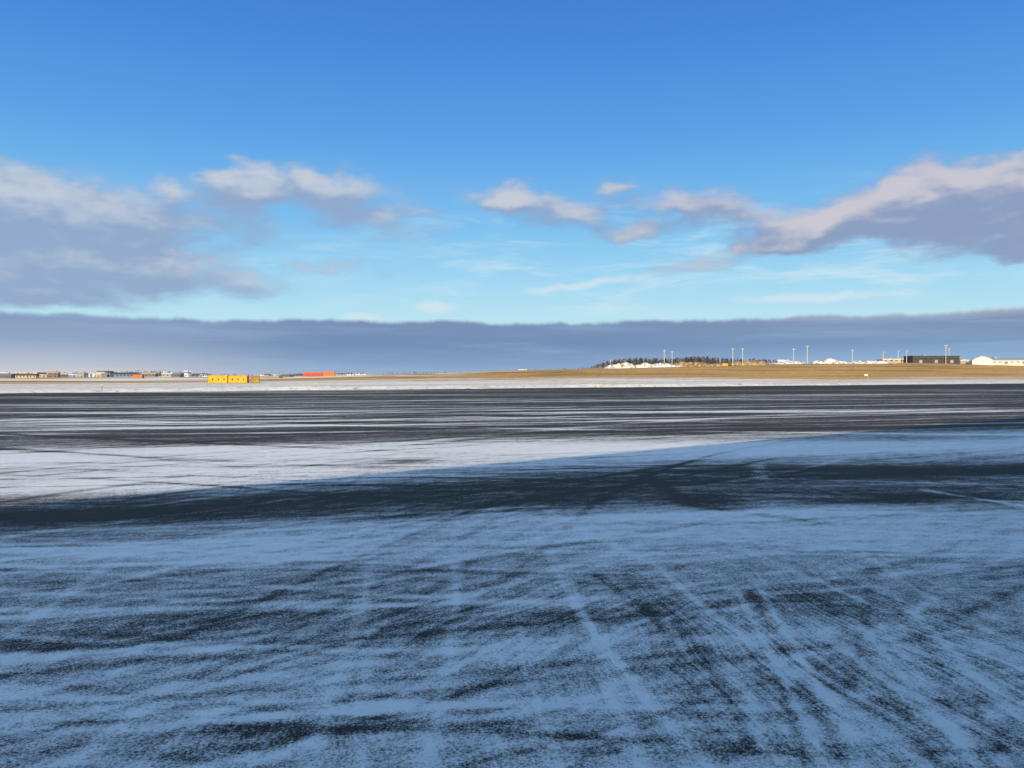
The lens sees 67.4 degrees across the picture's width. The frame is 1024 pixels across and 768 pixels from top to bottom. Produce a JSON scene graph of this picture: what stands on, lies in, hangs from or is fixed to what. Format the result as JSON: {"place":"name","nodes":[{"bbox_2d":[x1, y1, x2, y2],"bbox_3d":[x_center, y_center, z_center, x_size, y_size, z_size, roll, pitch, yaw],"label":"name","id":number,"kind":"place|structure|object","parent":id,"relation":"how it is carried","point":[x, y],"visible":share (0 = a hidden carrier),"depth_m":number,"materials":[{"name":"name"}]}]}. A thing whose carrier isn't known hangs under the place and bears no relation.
{"place":"outdoors","nodes":[
{"label":"outdoors","id":0,"kind":"place"},
{"bbox_2d":[0,383,1023,767],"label":"apron","id":1,"kind":"object","parent":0,"point":[724,577],"visible":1,"depth_m":13.11,"materials":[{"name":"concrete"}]},
{"bbox_2d":[0,363,1023,390],"bbox_3d":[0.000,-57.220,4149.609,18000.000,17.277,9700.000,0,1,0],"label":"ground","id":2,"kind":"structure","parent":0,"point":[854,373],"depth_m":404.27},
{"bbox_2d":[0,372,14,377],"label":"warehouse","id":3,"kind":"structure","parent":2,"relation":"on","point":[7,375],"depth_m":777.04,"materials":[{"name":"paint"}]},
{"bbox_2d":[15,373,38,377],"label":"warehouse","id":4,"kind":"structure","parent":2,"relation":"on","point":[32,375],"depth_m":779.73,"materials":[{"name":"beige concrete"}]},
{"bbox_2d":[37,372,46,376],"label":"house","id":5,"kind":"structure","parent":2,"relation":"on","point":[42,374],"depth_m":890.50,"materials":[{"name":"beige concrete"}]},
{"bbox_2d":[47,370,59,377],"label":"house","id":6,"kind":"structure","parent":2,"relation":"on","point":[53,374],"depth_m":758.44,"materials":[{"name":"grey concrete"}]},
{"bbox_2d":[76,371,88,376],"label":"house","id":7,"kind":"structure","parent":2,"relation":"on","point":[82,374],"depth_m":804.92,"materials":[{"name":"grey concrete"}]},
{"bbox_2d":[95,371,106,376],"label":"house","id":8,"kind":"structure","parent":2,"relation":"on","point":[101,374],"depth_m":821.07,"materials":[{"name":"white concrete"}]},
{"bbox_2d":[95,370,113,376],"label":"warehouse","id":9,"kind":"structure","parent":2,"relation":"on","point":[110,373],"depth_m":831.31,"materials":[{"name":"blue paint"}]},
{"bbox_2d":[114,371,136,376],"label":"warehouse","id":10,"kind":"structure","parent":2,"relation":"on","point":[124,374],"depth_m":799.02,"materials":[{"name":"blue paint"}]},
{"bbox_2d":[133,375,143,377],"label":"orange shipping container","id":11,"kind":"object","parent":2,"relation":"on","point":[138,376],"visible":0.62,"depth_m":518.81,"materials":[{"name":"metal"}]},
{"bbox_2d":[141,372,157,376],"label":"warehouse","id":12,"kind":"structure","parent":2,"relation":"on","point":[150,374],"depth_m":806.70,"materials":[{"name":"grey concrete"}]},
{"bbox_2d":[161,373,171,376],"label":"warehouse","id":13,"kind":"structure","parent":2,"relation":"on","point":[166,374],"depth_m":801.20,"materials":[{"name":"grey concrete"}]},
{"bbox_2d":[172,371,183,376],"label":"house","id":14,"kind":"structure","parent":2,"relation":"on","point":[178,374],"depth_m":788.46,"materials":[{"name":"blue paint"}]},
{"bbox_2d":[183,371,191,376],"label":"house","id":15,"kind":"structure","parent":2,"relation":"on","point":[187,374],"depth_m":821.74,"materials":[{"name":"white paint"}]},
{"bbox_2d":[47,370,387,375],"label":"distant tree line","id":16,"kind":"object","parent":2,"relation":"on","point":[160,372],"visible":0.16,"depth_m":933.49,"materials":[{"name":"brown plant"}]},
{"bbox_2d":[208,375,228,382],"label":"yellow shipping container","id":17,"kind":"object","parent":2,"relation":"on","point":[217,378],"visible":0.95,"depth_m":284.82,"materials":[{"name":"metal"}]},
{"bbox_2d":[228,376,248,382],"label":"yellow shipping container","id":18,"kind":"object","parent":2,"relation":"on","point":[238,379],"visible":0.98,"depth_m":285.83,"materials":[{"name":"metal"}]},
{"bbox_2d":[251,377,259,382],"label":"yellow shipping container","id":19,"kind":"object","parent":2,"relation":"on","point":[255,379],"visible":1,"depth_m":288.89,"materials":[{"name":"metal"}]},
{"bbox_2d":[281,373,293,376],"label":"house","id":20,"kind":"structure","parent":2,"relation":"on","point":[288,375],"depth_m":769.66,"materials":[{"name":"grey paint"}]},
{"bbox_2d":[303,372,321,376],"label":"red shipping container","id":21,"kind":"object","parent":2,"relation":"on","point":[312,374],"visible":0.97,"depth_m":618.76,"materials":[{"name":"metal"}]},
{"bbox_2d":[323,371,334,375],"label":"orange shipping container","id":22,"kind":"object","parent":2,"relation":"on","point":[328,373],"visible":0.89,"depth_m":620.74,"materials":[{"name":"metal"}]},
{"bbox_2d":[0,382,1023,392],"bbox_3d":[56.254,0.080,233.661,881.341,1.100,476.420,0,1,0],"label":"snow bank","id":23,"kind":"structure","parent":2,"relation":"on","point":[264,388],"depth_m":180.02,"materials":[{"name":"white snow"}]},
{"bbox_2d":[604,362,636,368],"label":"snow mound","id":24,"kind":"object","parent":2,"relation":"on","point":[624,365],"visible":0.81,"depth_m":595.71,"materials":[{"name":"white snow"}]},
{"bbox_2d":[634,362,653,367],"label":"snow mound","id":25,"kind":"object","parent":2,"relation":"on","point":[645,365],"visible":0.58,"depth_m":600.71,"materials":[{"name":"white snow"}]},
{"bbox_2d":[652,363,680,366],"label":"earth mound","id":26,"kind":"object","parent":2,"relation":"on","point":[663,365],"visible":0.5,"depth_m":636.28,"materials":[{"name":"white snow"}]},
{"bbox_2d":[591,356,775,367],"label":"distant tree line","id":27,"kind":"object","parent":2,"relation":"on","point":[676,360],"visible":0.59,"depth_m":934.71,"materials":[{"name":"green plant"}]},
{"bbox_2d":[673,362,708,366],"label":"earth mound","id":28,"kind":"object","parent":2,"relation":"on","point":[689,364],"visible":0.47,"depth_m":655.37,"materials":[{"name":"brown soil"}]},
{"bbox_2d":[698,362,735,365],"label":"earth mound","id":29,"kind":"object","parent":2,"relation":"on","point":[718,364],"visible":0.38,"depth_m":665.88,"materials":[{"name":"brown soil"}]},
{"bbox_2d":[728,360,777,364],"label":"earth mound","id":30,"kind":"object","parent":2,"relation":"on","point":[748,362],"visible":0.57,"depth_m":664.86,"materials":[{"name":"brown soil"}]},
{"bbox_2d":[769,361,806,363],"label":"snow mound","id":31,"kind":"object","parent":2,"relation":"on","point":[793,362],"visible":0.91,"depth_m":656.34,"materials":[{"name":"white snow"}]},
{"bbox_2d":[809,358,851,363],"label":"snow mound","id":32,"kind":"object","parent":2,"relation":"on","point":[829,361],"visible":1,"depth_m":635.31,"materials":[{"name":"white snow"}]},
{"bbox_2d":[849,360,877,363],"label":"snow mound","id":33,"kind":"object","parent":2,"relation":"on","point":[862,362],"visible":0.85,"depth_m":645.38,"materials":[{"name":"white snow"}]},
{"bbox_2d":[873,361,894,362],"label":"snow mound","id":34,"kind":"object","parent":2,"relation":"on","point":[883,362],"visible":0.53,"depth_m":656.06,"materials":[{"name":"white snow"}]},
{"bbox_2d":[876,358,903,362],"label":"white low shed","id":35,"kind":"structure","parent":2,"relation":"on","point":[895,360],"depth_m":708.78,"materials":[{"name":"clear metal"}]},
{"bbox_2d":[903,355,959,363],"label":"dark office building","id":36,"kind":"structure","parent":2,"relation":"on","point":[933,359],"depth_m":691.77,"materials":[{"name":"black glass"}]},
{"bbox_2d":[960,359,968,363],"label":"grey warehouse","id":37,"kind":"structure","parent":2,"relation":"on","point":[963,361],"depth_m":728.80,"materials":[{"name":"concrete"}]},
{"bbox_2d":[969,356,992,364],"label":"white gabled hangar","id":38,"kind":"structure","parent":2,"relation":"on","point":[980,360],"depth_m":683.60,"materials":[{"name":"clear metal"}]},
{"bbox_2d":[972,357,1023,365],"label":"white aircraft hangar","id":39,"kind":"structure","parent":2,"relation":"on","point":[1009,361],"depth_m":692.16,"materials":[{"name":"white metal"}]},
{"bbox_2d":[0,0,1023,373],"label":"sky","id":40,"kind":"structure","parent":0,"point":[196,186],"materials":[{"name":"blue"}]}
]}

